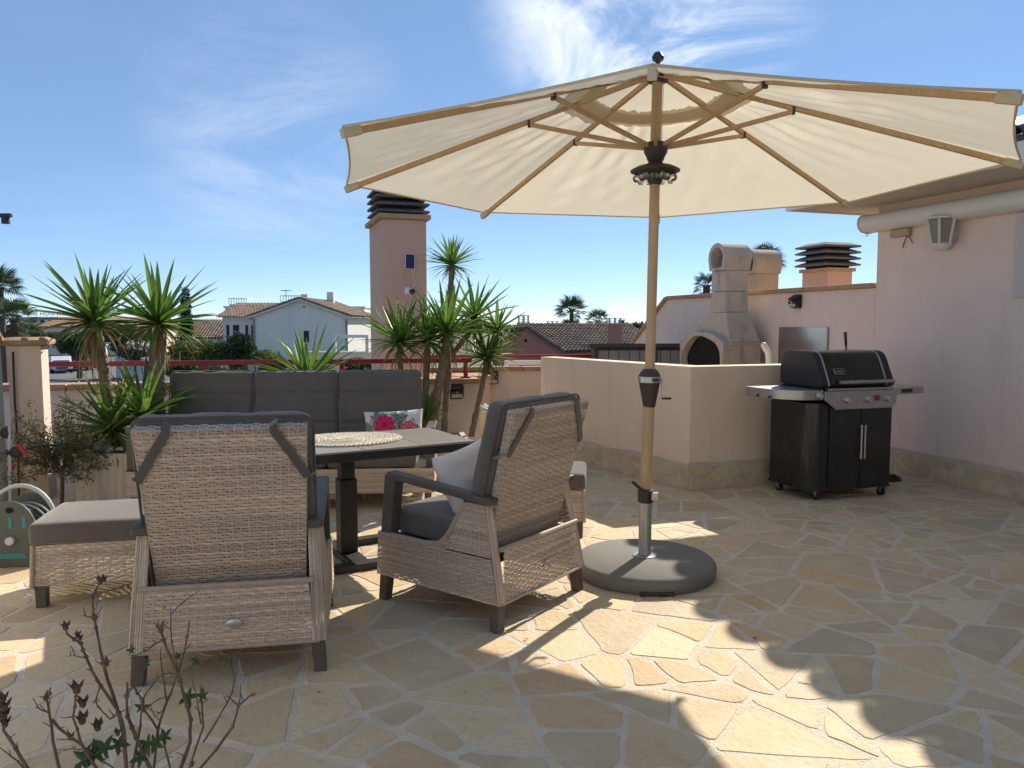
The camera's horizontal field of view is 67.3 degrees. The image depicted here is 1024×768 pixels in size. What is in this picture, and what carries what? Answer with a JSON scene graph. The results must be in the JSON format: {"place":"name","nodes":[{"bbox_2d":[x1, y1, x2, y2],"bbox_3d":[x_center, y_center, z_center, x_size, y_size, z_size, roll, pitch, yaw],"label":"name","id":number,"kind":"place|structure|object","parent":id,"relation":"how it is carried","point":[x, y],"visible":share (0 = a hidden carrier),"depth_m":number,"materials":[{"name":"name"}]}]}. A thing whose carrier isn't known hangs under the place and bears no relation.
{"place":"outdoors","nodes":[
{"label":"outdoors","id":0,"kind":"place"},
{"bbox_2d":[0,213,12,223],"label":"lamp arm","id":1,"kind":"object","parent":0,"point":[5,218],"visible":1,"depth_m":5.53},
{"bbox_2d":[48,359,123,382],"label":"road","id":2,"kind":"structure","parent":0,"point":[61,376],"depth_m":64.37,"materials":[{"name":"grey asphalt"}]},
{"bbox_2d":[0,264,26,382],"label":"fan palm","id":3,"kind":"object","parent":2,"relation":"on","point":[7,279],"visible":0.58,"depth_m":33.83,"materials":[{"name":"green plant"}]},
{"bbox_2d":[0,296,42,337],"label":"fan palm","id":4,"kind":"object","parent":2,"relation":"on","point":[15,324],"visible":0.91,"depth_m":29.79,"materials":[{"name":"green plant"}]},
{"bbox_2d":[20,327,65,348],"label":"hedge","id":5,"kind":"object","parent":2,"relation":"on","point":[44,334],"visible":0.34,"depth_m":39.71,"materials":[{"name":"green plant"}]},
{"bbox_2d":[50,356,72,372],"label":"parked car","id":6,"kind":"object","parent":2,"relation":"on","point":[59,359],"visible":0.61,"depth_m":69.28,"materials":[{"name":"white paint"}]},
{"bbox_2d":[52,329,90,378],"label":"olive tree","id":7,"kind":"object","parent":2,"relation":"on","point":[65,346],"visible":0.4,"depth_m":61.18,"materials":[{"name":"green plant"}]},
{"bbox_2d":[66,350,90,370],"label":"parked van","id":8,"kind":"object","parent":2,"relation":"on","point":[73,359],"visible":0.14,"depth_m":71.71,"materials":[{"name":"grey paint"}]},
{"bbox_2d":[74,344,107,368],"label":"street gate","id":9,"kind":"structure","parent":2,"relation":"on","point":[94,360],"depth_m":74.52,"materials":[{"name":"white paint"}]},
{"bbox_2d":[102,323,146,353],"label":"olive tree","id":10,"kind":"object","parent":2,"relation":"on","point":[116,342],"visible":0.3,"depth_m":61.20,"materials":[{"name":"green plant"}]},
{"bbox_2d":[114,340,149,368],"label":"oleander","id":11,"kind":"object","parent":2,"relation":"on","point":[134,354],"visible":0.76,"depth_m":55.28,"materials":[{"name":"green plant"}]},
{"bbox_2d":[39,317,177,354],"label":"orange roof house","id":12,"kind":"structure","parent":0,"point":[53,351],"depth_m":107.87,"materials":[{"name":"orange tile"}]},
{"bbox_2d":[103,334,110,342],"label":"window","id":13,"kind":"structure","parent":12,"relation":"in","point":[105,340],"depth_m":107.29,"materials":[{"name":"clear glass"}]},
{"bbox_2d":[175,319,222,341],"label":"brown roof house","id":14,"kind":"structure","parent":0,"point":[215,326],"depth_m":85.25,"materials":[{"name":"brown tile"}]},
{"bbox_2d":[7,325,513,367],"bbox_3d":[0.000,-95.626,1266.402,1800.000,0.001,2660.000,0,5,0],"label":"ground","id":15,"kind":"structure","parent":0,"point":[437,364],"depth_m":115.27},
{"bbox_2d":[14,311,68,327],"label":"hotel","id":16,"kind":"structure","parent":15,"relation":"on","point":[43,321],"depth_m":403.67,"materials":[{"name":"white paint"}]},
{"bbox_2d":[114,353,169,380],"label":"street fence","id":17,"kind":"object","parent":15,"relation":"on","point":[140,372],"visible":0.19,"depth_m":57.13,"materials":[{"name":"grey metal"}]},
{"bbox_2d":[165,358,198,380],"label":"shrub","id":18,"kind":"object","parent":15,"relation":"on","point":[179,368],"visible":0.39,"depth_m":25.68,"materials":[{"name":"green plant"}]},
{"bbox_2d":[178,287,193,340],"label":"cypress","id":19,"kind":"object","parent":15,"relation":"on","point":[187,312],"visible":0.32,"depth_m":61.56,"materials":[{"name":"green plant"}]},
{"bbox_2d":[166,339,223,368],"bbox_3d":[-13.906,-0.125,33.972,2.379,3.812,2.589,-4,6,-44],"label":"bushy tree","id":20,"kind":"object","parent":15,"relation":"on","point":[205,351],"visible":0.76,"depth_m":33.39,"materials":[{"name":"green plant"}]},
{"bbox_2d":[196,365,248,371],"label":"shrub","id":21,"kind":"object","parent":15,"relation":"on","point":[213,367],"visible":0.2,"depth_m":26.02,"materials":[{"name":"green plant"}]},
{"bbox_2d":[211,331,258,367],"bbox_3d":[-12.087,-0.299,34.064,1.869,4.139,1.886,4,6,39],"label":"bushy tree","id":22,"kind":"object","parent":15,"relation":"on","point":[243,347],"visible":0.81,"depth_m":33.53,"materials":[{"name":"green plant"}]},
{"bbox_2d":[3,377,479,477],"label":"parapet wall","id":23,"kind":"structure","parent":15,"relation":"on","point":[460,415],"depth_m":7.32,"materials":[{"name":"beige paint"}]},
{"bbox_2d":[49,358,471,377],"bbox_3d":[-2.510,-0.137,7.610,4.265,0.205,0.108,-1,5,-11],"label":"red railing","id":24,"kind":"object","parent":23,"relation":"on","point":[205,364],"visible":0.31,"depth_m":7.54,"materials":[{"name":"metal"}]},
{"bbox_2d":[450,384,463,398],"bbox_3d":[-0.566,0.076,7.862,0.149,0.166,0.113,-1,5,-12],"label":"floodlight","id":25,"kind":"object","parent":23,"relation":"attached to","point":[456,391],"visible":0.85,"depth_m":7.83,"materials":[{"name":"black plastic"}]},
{"bbox_2d":[223,295,300,309],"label":"apartment block","id":26,"kind":"structure","parent":15,"relation":"on","point":[231,304],"depth_m":140.11,"materials":[{"name":"white paint"}]},
{"bbox_2d":[250,348,287,369],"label":"shrub","id":27,"kind":"object","parent":15,"relation":"on","point":[264,355],"visible":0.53,"depth_m":29.65,"materials":[{"name":"green plant"}]},
{"bbox_2d":[6,321,643,333],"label":"distant trees","id":28,"kind":"object","parent":15,"relation":"on","point":[485,327],"visible":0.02,"depth_m":328.54,"materials":[{"name":"green plant"}]},
{"bbox_2d":[338,357,370,373],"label":"shrub","id":29,"kind":"object","parent":15,"relation":"on","point":[359,366],"visible":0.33,"depth_m":21.86,"materials":[{"name":"green plant"}]},
{"bbox_2d":[351,306,370,312],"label":"apartment block","id":30,"kind":"structure","parent":15,"relation":"on","point":[365,308],"depth_m":159.30,"materials":[{"name":"white paint"}]},
{"bbox_2d":[365,191,430,376],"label":"chimney tower","id":31,"kind":"structure","parent":15,"relation":"on","point":[395,225],"depth_m":9.03,"materials":[{"name":"paint"}]},
{"bbox_2d":[404,287,414,293],"bbox_3d":[-1.204,-1.090,8.978,0.091,0.092,0.140,-4,6,-42],"label":"security camera","id":32,"kind":"object","parent":31,"relation":"attached to","point":[408,290],"visible":0.97,"depth_m":8.95,"materials":[{"name":"white paint"}]},
{"bbox_2d":[405,253,414,287],"bbox_3d":[-1.192,-1.319,8.996,0.128,0.417,0.061,-2,5,-19],"label":"solar panel","id":33,"kind":"object","parent":31,"relation":"attached to","point":[409,261],"visible":0.94,"depth_m":8.98,"materials":[{"name":"blue glass"}]},
{"bbox_2d":[430,366,540,402],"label":"parapet wall","id":34,"kind":"structure","parent":15,"relation":"on","point":[517,381],"depth_m":10.51,"materials":[{"name":"beige paint"}]},
{"bbox_2d":[488,371,498,383],"bbox_3d":[-0.270,-0.086,10.391,0.172,0.191,0.130,-1,5,-9],"label":"floodlight","id":35,"kind":"object","parent":34,"relation":"attached to","point":[495,381],"visible":0.36,"depth_m":10.36,"materials":[{"name":"black plastic"}]},
{"bbox_2d":[431,354,590,357],"bbox_3d":[0.150,-0.324,10.613,2.935,0.165,0.104,-1,5,-9],"label":"red railing","id":36,"kind":"object","parent":34,"relation":"on","point":[547,355],"visible":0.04,"depth_m":10.63,"materials":[{"name":"metal"}]},
{"bbox_2d":[553,294,589,322],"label":"fan palm","id":37,"kind":"object","parent":15,"relation":"on","point":[574,301],"visible":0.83,"depth_m":57.33,"materials":[{"name":"green plant"}]},
{"bbox_2d":[584,308,610,322],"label":"fan palm","id":38,"kind":"object","parent":15,"relation":"on","point":[595,313],"visible":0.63,"depth_m":59.54,"materials":[{"name":"green plant"}]},
{"bbox_2d":[618,319,641,328],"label":"bushy tree","id":39,"kind":"object","parent":15,"relation":"on","point":[638,326],"visible":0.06,"depth_m":69.71,"materials":[{"name":"green plant"}]},
{"bbox_2d":[693,271,711,293],"bbox_3d":[8.073,-1.393,32.019,1.400,6.637,1.353,0,5,0],"label":"fan palm","id":40,"kind":"object","parent":15,"relation":"on","point":[707,289],"visible":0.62,"depth_m":31.66,"materials":[{"name":"green plant"}]},
{"bbox_2d":[629,283,875,363],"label":"garden wall","id":41,"kind":"structure","parent":15,"relation":"on","point":[838,311],"depth_m":8.87,"materials":[{"name":"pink paint"}]},
{"bbox_2d":[748,249,781,290],"bbox_3d":[3.417,-1.138,10.644,0.426,1.428,0.409,-2,5,-19],"label":"oven chimney","id":42,"kind":"object","parent":41,"relation":"on","point":[764,272],"visible":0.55,"depth_m":10.45,"materials":[{"name":"concrete"}]},
{"bbox_2d":[788,295,801,308],"bbox_3d":[3.200,-0.934,8.715,0.107,0.158,0.142,-2,5,-19],"label":"floodlight","id":43,"kind":"object","parent":41,"relation":"attached to","point":[795,302],"visible":1,"depth_m":8.68,"materials":[{"name":"black plastic"}]},
{"bbox_2d":[778,327,827,363],"bbox_3d":[3.272,-0.315,8.685,0.021,0.660,0.815,-2,5,-19],"label":"steel sheet","id":44,"kind":"object","parent":41,"relation":"attached to","point":[803,338],"visible":0.39,"depth_m":8.67,"materials":[{"name":"silver metal"}]},
{"bbox_2d":[794,242,861,286],"bbox_3d":[4.304,0.844,10.701,0.592,5.531,0.612,-2,5,-19],"label":"chimney","id":45,"kind":"object","parent":41,"relation":"on","point":[828,263],"visible":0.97,"depth_m":10.30,"materials":[{"name":"paint"}]},
{"bbox_2d":[752,241,787,270],"bbox_3d":[9.716,-1.712,29.965,1.840,7.596,1.840,2,5,25],"label":"fan palm","id":46,"kind":"object","parent":15,"relation":"on","point":[760,247],"visible":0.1,"depth_m":29.37,"materials":[{"name":"green plant"}]},
{"bbox_2d":[785,115,1023,502],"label":"house","id":47,"kind":"structure","parent":15,"relation":"on","point":[949,331],"depth_m":6.76,"materials":[{"name":"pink paint"}]},
{"bbox_2d":[924,214,957,250],"bbox_3d":[3.796,-1.339,6.788,0.300,0.320,0.266,-2,5,-19],"label":"wall lantern","id":48,"kind":"object","parent":47,"relation":"attached to","point":[942,230],"depth_m":6.72,"materials":[{"name":"white paint"}]},
{"bbox_2d":[215,290,370,372],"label":"white house","id":49,"kind":"structure","parent":0,"point":[268,321],"depth_m":63.83,"materials":[{"name":"paint"}]},
{"bbox_2d":[226,325,228,339],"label":"window","id":50,"kind":"structure","parent":49,"relation":"in","point":[227,326],"depth_m":65.04,"materials":[{"name":"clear glass"}]},
{"bbox_2d":[233,325,238,334],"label":"window","id":51,"kind":"structure","parent":49,"relation":"in","point":[235,327],"depth_m":65.02,"materials":[{"name":"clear glass"}]},
{"bbox_2d":[303,331,309,342],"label":"window","id":52,"kind":"structure","parent":49,"relation":"in","point":[306,333],"depth_m":63.76,"materials":[{"name":"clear glass"}]},
{"bbox_2d":[332,335,368,352],"bbox_3d":[-6.278,-1.568,29.970,1.393,0.703,0.120,0,5,0],"label":"white pergola","id":53,"kind":"object","parent":49,"relation":"attached to","point":[334,337],"visible":0.88,"depth_m":29.89,"materials":[{"name":"paint"}]},
{"bbox_2d":[308,351,370,377],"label":"boundary wall","id":54,"kind":"structure","parent":0,"point":[355,354],"depth_m":30.31,"materials":[{"name":"beige paint"}]},
{"bbox_2d":[430,372,490,404],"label":"wall","id":55,"kind":"structure","parent":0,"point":[486,398],"depth_m":9.81,"materials":[{"name":"paint"}]},
{"bbox_2d":[480,403,488,437],"bbox_3d":[-0.345,0.474,9.367,0.400,0.478,0.400,0,5,0],"label":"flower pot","id":56,"kind":"object","parent":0,"point":[483,409],"visible":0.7,"depth_m":9.21,"materials":[{"name":"beige ceramic"}]},
{"bbox_2d":[0,465,1023,767],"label":"terrace floor","id":57,"kind":"structure","parent":0,"point":[886,629],"depth_m":3.31,"materials":[{"name":"beige stone"}]},
{"bbox_2d":[0,332,7,503],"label":"side wall","id":58,"kind":"structure","parent":57,"relation":"on","point":[4,496],"depth_m":6.20,"materials":[{"name":"white paint"}]},
{"bbox_2d":[0,425,27,500],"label":"water tap","id":59,"kind":"object","parent":57,"relation":"on","point":[18,450],"visible":0.97,"depth_m":5.53,"materials":[{"name":"grey metal"}]},
{"bbox_2d":[26,443,107,458],"bbox_3d":[-3.369,0.514,5.768,0.590,0.138,0.119,-3,5,-34],"label":"black cable","id":60,"kind":"object","parent":59,"relation":"hanging from","point":[103,455],"visible":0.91,"depth_m":5.80,"materials":[{"name":"plastic"}]},
{"bbox_2d":[0,337,56,500],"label":"gate post","id":61,"kind":"object","parent":57,"relation":"on","point":[31,362],"visible":0.77,"depth_m":6.28,"materials":[{"name":"beige paint"}]},
{"bbox_2d":[12,352,19,495],"bbox_3d":[-4.007,0.327,6.217,0.022,1.171,0.060,-2,5,-26],"label":"wall cable","id":62,"kind":"object","parent":61,"relation":"attached to","point":[14,395],"depth_m":6.22,"materials":[{"name":"black plastic"}]},
{"bbox_2d":[0,484,57,567],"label":"hose reel","id":63,"kind":"object","parent":57,"relation":"on","point":[20,514],"visible":0.72,"depth_m":4.58,"materials":[{"name":"grey plastic"}]},
{"bbox_2d":[0,390,128,503],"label":"dry shrub","id":64,"kind":"object","parent":57,"relation":"on","point":[53,455],"visible":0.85,"depth_m":5.89,"materials":[{"name":"green plant"}]},
{"bbox_2d":[28,498,149,607],"bbox_3d":[-2.200,0.894,4.203,0.625,0.454,0.524,-1,5,-13],"label":"footstool","id":65,"kind":"object","parent":57,"relation":"on","point":[74,533],"visible":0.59,"depth_m":3.95,"materials":[{"name":"wicker"}]},
{"bbox_2d":[72,445,134,501],"bbox_3d":[-3.131,0.736,6.244,0.524,0.448,0.628,0,5,-2],"label":"planter box","id":66,"kind":"object","parent":57,"relation":"on","point":[109,483],"visible":0.24,"depth_m":5.94,"materials":[{"name":"concrete"}]},
{"bbox_2d":[5,252,155,445],"bbox_3d":[-3.400,-0.263,6.314,1.148,1.600,1.152,0,5,0],"label":"yucca","id":67,"kind":"object","parent":66,"relation":"in","point":[88,308],"visible":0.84,"depth_m":6.20,"materials":[{"name":"green plant"}]},
{"bbox_2d":[41,356,195,469],"bbox_3d":[-3.076,0.295,6.120,1.244,1.054,1.042,0,5,0],"label":"yucca","id":68,"kind":"object","parent":66,"relation":"in","point":[116,418],"visible":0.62,"depth_m":6.04,"materials":[{"name":"green plant"}]},
{"bbox_2d":[85,252,218,414],"bbox_3d":[-2.936,-0.261,6.331,1.148,1.594,1.112,0,5,0],"label":"yucca","id":69,"kind":"object","parent":66,"relation":"in","point":[159,326],"visible":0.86,"depth_m":6.31,"materials":[{"name":"green plant"}]},
{"bbox_2d":[0,574,256,767],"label":"dry hibiscus","id":70,"kind":"object","parent":57,"relation":"on","point":[87,756],"visible":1,"depth_m":1.48,"materials":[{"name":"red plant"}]},
{"bbox_2d":[127,411,333,686],"bbox_3d":[-1.220,0.634,3.460,0.779,1.090,0.877,-1,5,-11],"label":"garden recliner","id":71,"kind":"object","parent":57,"relation":"on","point":[236,505],"visible":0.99,"depth_m":3.12,"materials":[{"name":"wicker"}]},
{"bbox_2d":[125,370,436,498],"bbox_3d":[-1.791,0.430,6.288,2.335,1.052,0.839,0,5,-4],"label":"garden sofa","id":72,"kind":"object","parent":57,"relation":"on","point":[321,401],"visible":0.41,"depth_m":6.48,"materials":[{"name":"fabric"}]},
{"bbox_2d":[364,409,422,431],"bbox_3d":[-0.930,0.373,6.068,0.470,0.340,0.146,-3,-13,-2],"label":"floral pillow","id":73,"kind":"object","parent":72,"relation":"on","point":[395,420],"visible":0.41,"depth_m":6.03,"materials":[{"name":"multicoloured fabric"}]},
{"bbox_2d":[315,427,474,574],"bbox_3d":[-1.020,0.716,4.741,1.450,0.725,0.730,-3,5,-30],"label":"garden table","id":74,"kind":"object","parent":57,"relation":"on","point":[347,542],"visible":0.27,"depth_m":4.68,"materials":[{"name":"metal"}]},
{"bbox_2d":[315,432,401,446],"bbox_3d":[-1.020,0.341,4.782,0.674,0.016,0.546,-2,5,-20],"label":"crochet doily","id":75,"kind":"object","parent":74,"relation":"on","point":[345,439],"visible":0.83,"depth_m":4.76,"materials":[{"name":"beige fabric"}]},
{"bbox_2d":[384,432,467,480],"bbox_3d":[-0.838,0.688,7.428,0.804,0.358,0.578,-1,5,-9],"label":"planter box","id":76,"kind":"object","parent":57,"relation":"on","point":[461,434],"visible":0.17,"depth_m":7.50,"materials":[{"name":"concrete"}]},
{"bbox_2d":[351,294,440,369],"bbox_3d":[-1.037,-0.153,7.202,0.932,1.400,0.889,0,5,0],"label":"yucca","id":77,"kind":"object","parent":76,"relation":"in","point":[395,339],"visible":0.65,"depth_m":7.14,"materials":[{"name":"green plant"}]},
{"bbox_2d":[422,383,458,429],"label":"yucca","id":78,"kind":"object","parent":76,"relation":"in","point":[426,411],"visible":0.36,"depth_m":6.96,"materials":[{"name":"green plant"}]},
{"bbox_2d":[380,275,503,429],"bbox_3d":[-0.635,-0.223,7.099,1.179,1.562,1.050,0,5,0],"label":"yucca","id":79,"kind":"object","parent":76,"relation":"in","point":[445,314],"visible":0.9,"depth_m":7.04,"materials":[{"name":"green plant"}]},
{"bbox_2d":[418,234,519,432],"bbox_3d":[-0.418,-0.472,7.609,1.056,1.980,0.914,0,5,0],"label":"yucca","id":80,"kind":"object","parent":76,"relation":"in","point":[451,259],"visible":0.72,"depth_m":7.47,"materials":[{"name":"green plant"}]},
{"bbox_2d":[457,296,526,436],"bbox_3d":[-0.215,-0.174,7.641,0.800,1.378,0.888,0,5,0],"label":"yucca","id":81,"kind":"object","parent":76,"relation":"in","point":[488,351],"visible":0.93,"depth_m":7.56,"materials":[{"name":"green plant"}]},
{"bbox_2d":[377,392,588,633],"bbox_3d":[-0.132,0.586,4.071,0.877,1.090,0.779,3,6,36],"label":"garden recliner","id":82,"kind":"object","parent":57,"relation":"on","point":[512,504],"visible":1,"depth_m":3.81,"materials":[{"name":"wicker"}]},
{"bbox_2d":[431,438,481,512],"bbox_3d":[-0.201,0.528,4.115,0.186,0.420,0.440,-29,-7,38],"label":"throw pillow","id":83,"kind":"object","parent":82,"relation":"on","point":[456,468],"visible":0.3,"depth_m":3.97,"materials":[{"name":"white fabric"}]},
{"bbox_2d":[558,461,586,537],"bbox_3d":[0.214,0.795,5.460,0.625,0.454,0.524,0,5,6],"label":"footstool","id":84,"kind":"object","parent":57,"relation":"on","point":[577,485],"visible":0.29,"depth_m":5.19,"materials":[{"name":"wicker"}]},
{"bbox_2d":[580,343,679,363],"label":"fence","id":85,"kind":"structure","parent":57,"relation":"on","point":[668,353],"depth_m":9.97,"materials":[{"name":"black plastic"}]},
{"bbox_2d":[541,356,780,490],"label":"wall","id":86,"kind":"structure","parent":57,"relation":"on","point":[712,426],"depth_m":6.86,"materials":[{"name":"beige paint"}]},
{"bbox_2d":[339,51,1023,596],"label":"market umbrella","id":87,"kind":"object","parent":57,"relation":"on","point":[727,141],"visible":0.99,"depth_m":4.44,"materials":[{"name":"cream canvas"},{"name":"wood"},{"name":"dark grey plastic"}]},
{"bbox_2d":[630,160,679,184],"bbox_3d":[0.804,-1.184,4.320,0.276,0.130,0.276,0,5,0],"label":"umbrella lamp","id":88,"kind":"object","parent":87,"relation":"attached to","point":[655,172],"visible":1,"depth_m":4.24,"materials":[{"name":"brown plastic"}]},
{"bbox_2d":[680,243,761,364],"bbox_3d":[2.566,-0.506,9.523,0.545,2.408,0.990,-2,5,-19],"label":"barbecue oven","id":89,"kind":"object","parent":57,"relation":"on","point":[726,334],"visible":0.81,"depth_m":9.18,"materials":[{"name":"concrete"}]},
{"bbox_2d":[761,342,771,363],"bbox_3d":[2.500,0.220,7.591,0.130,1.265,0.088,0,5,0],"label":"white pipe","id":90,"kind":"object","parent":57,"relation":"on","point":[766,349],"visible":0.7,"depth_m":7.53,"materials":[{"name":"paint"}]},
{"bbox_2d":[745,349,923,499],"bbox_3d":[2.774,0.326,6.531,1.489,1.222,0.627,-1,5,-18],"label":"gas grill","id":91,"kind":"object","parent":57,"relation":"on","point":[831,416],"visible":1,"depth_m":6.32,"materials":[{"name":"black metal"}]},
{"bbox_2d":[827,407,862,486],"bbox_3d":[2.724,0.510,6.275,0.305,0.655,0.052,-1,5,-18],"label":"door","id":92,"kind":"structure","parent":91,"relation":"in","point":[845,443],"depth_m":6.28,"materials":[{"name":"black metal"}]},
{"bbox_2d":[859,407,891,483],"bbox_3d":[3.022,0.502,6.369,0.305,0.655,0.052,-1,5,-18],"label":"door","id":93,"kind":"structure","parent":91,"relation":"in","point":[874,465],"depth_m":6.38,"materials":[{"name":"black metal"}]},
{"bbox_2d":[901,388,912,392],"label":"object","id":94,"kind":"structure","parent":91,"relation":"in","point":[908,390],"depth_m":6.46,"materials":[{"name":"black plastic"}]},
{"bbox_2d":[844,332,846,349],"bbox_3d":[3.069,0.216,6.967,0.200,1.371,0.060,-1,5,-10],"label":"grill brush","id":95,"kind":"object","parent":57,"relation":"on","point":[845,338],"visible":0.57,"depth_m":6.90,"materials":[{"name":"black plastic"}]},
{"bbox_2d":[0,0,1023,324],"label":"sky","id":96,"kind":"structure","parent":0,"point":[204,135],"materials":[{"name":"blue"}]},
{"bbox_2d":[504,360,540,365],"bbox_3d":[0.472,-0.095,12.230,1.188,0.563,0.070,0,5,0],"label":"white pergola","id":97,"kind":"object","parent":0,"point":[527,362],"visible":0.17,"depth_m":12.18,"materials":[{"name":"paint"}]},
{"bbox_2d":[492,323,639,365],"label":"red house","id":98,"kind":"structure","parent":0,"point":[553,338],"depth_m":40.00,"materials":[{"name":"tile"}]},
{"bbox_2d":[517,315,529,330],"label":"roof chimney","id":99,"kind":"object","parent":98,"relation":"on","point":[523,321],"visible":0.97,"depth_m":40.23,"materials":[{"name":"white paint"}]},
{"bbox_2d":[607,318,622,343],"bbox_3d":[5.138,-2.396,38.431,0.538,1.812,0.538,-4,6,-40],"label":"roof chimney","id":100,"kind":"object","parent":98,"relation":"part of","point":[614,333],"visible":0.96,"depth_m":38.25,"materials":[{"name":"pink paint"}]},
{"bbox_2d":[889,473,900,481],"bbox_3d":[3.482,0.854,7.144,0.290,0.068,0.217,-2,5,-20],"label":"dustpan","id":101,"kind":"object","parent":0,"point":[894,478],"visible":0.34,"depth_m":7.05,"materials":[{"name":"black plastic"}]},
{"bbox_3d":[-1.949,0.659,7.227,1.724,0.448,0.448,-1,5,-10],"label":"planter box","id":102,"kind":"object","parent":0,"visible":0},
{"bbox_2d":[248,321,357,373],"bbox_3d":[-1.890,-0.059,6.995,1.044,1.066,1.040,0,5,0],"label":"yucca","id":103,"kind":"object","parent":102,"relation":"in","point":[300,360],"visible":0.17,"depth_m":6.94,"materials":[{"name":"green plant"}]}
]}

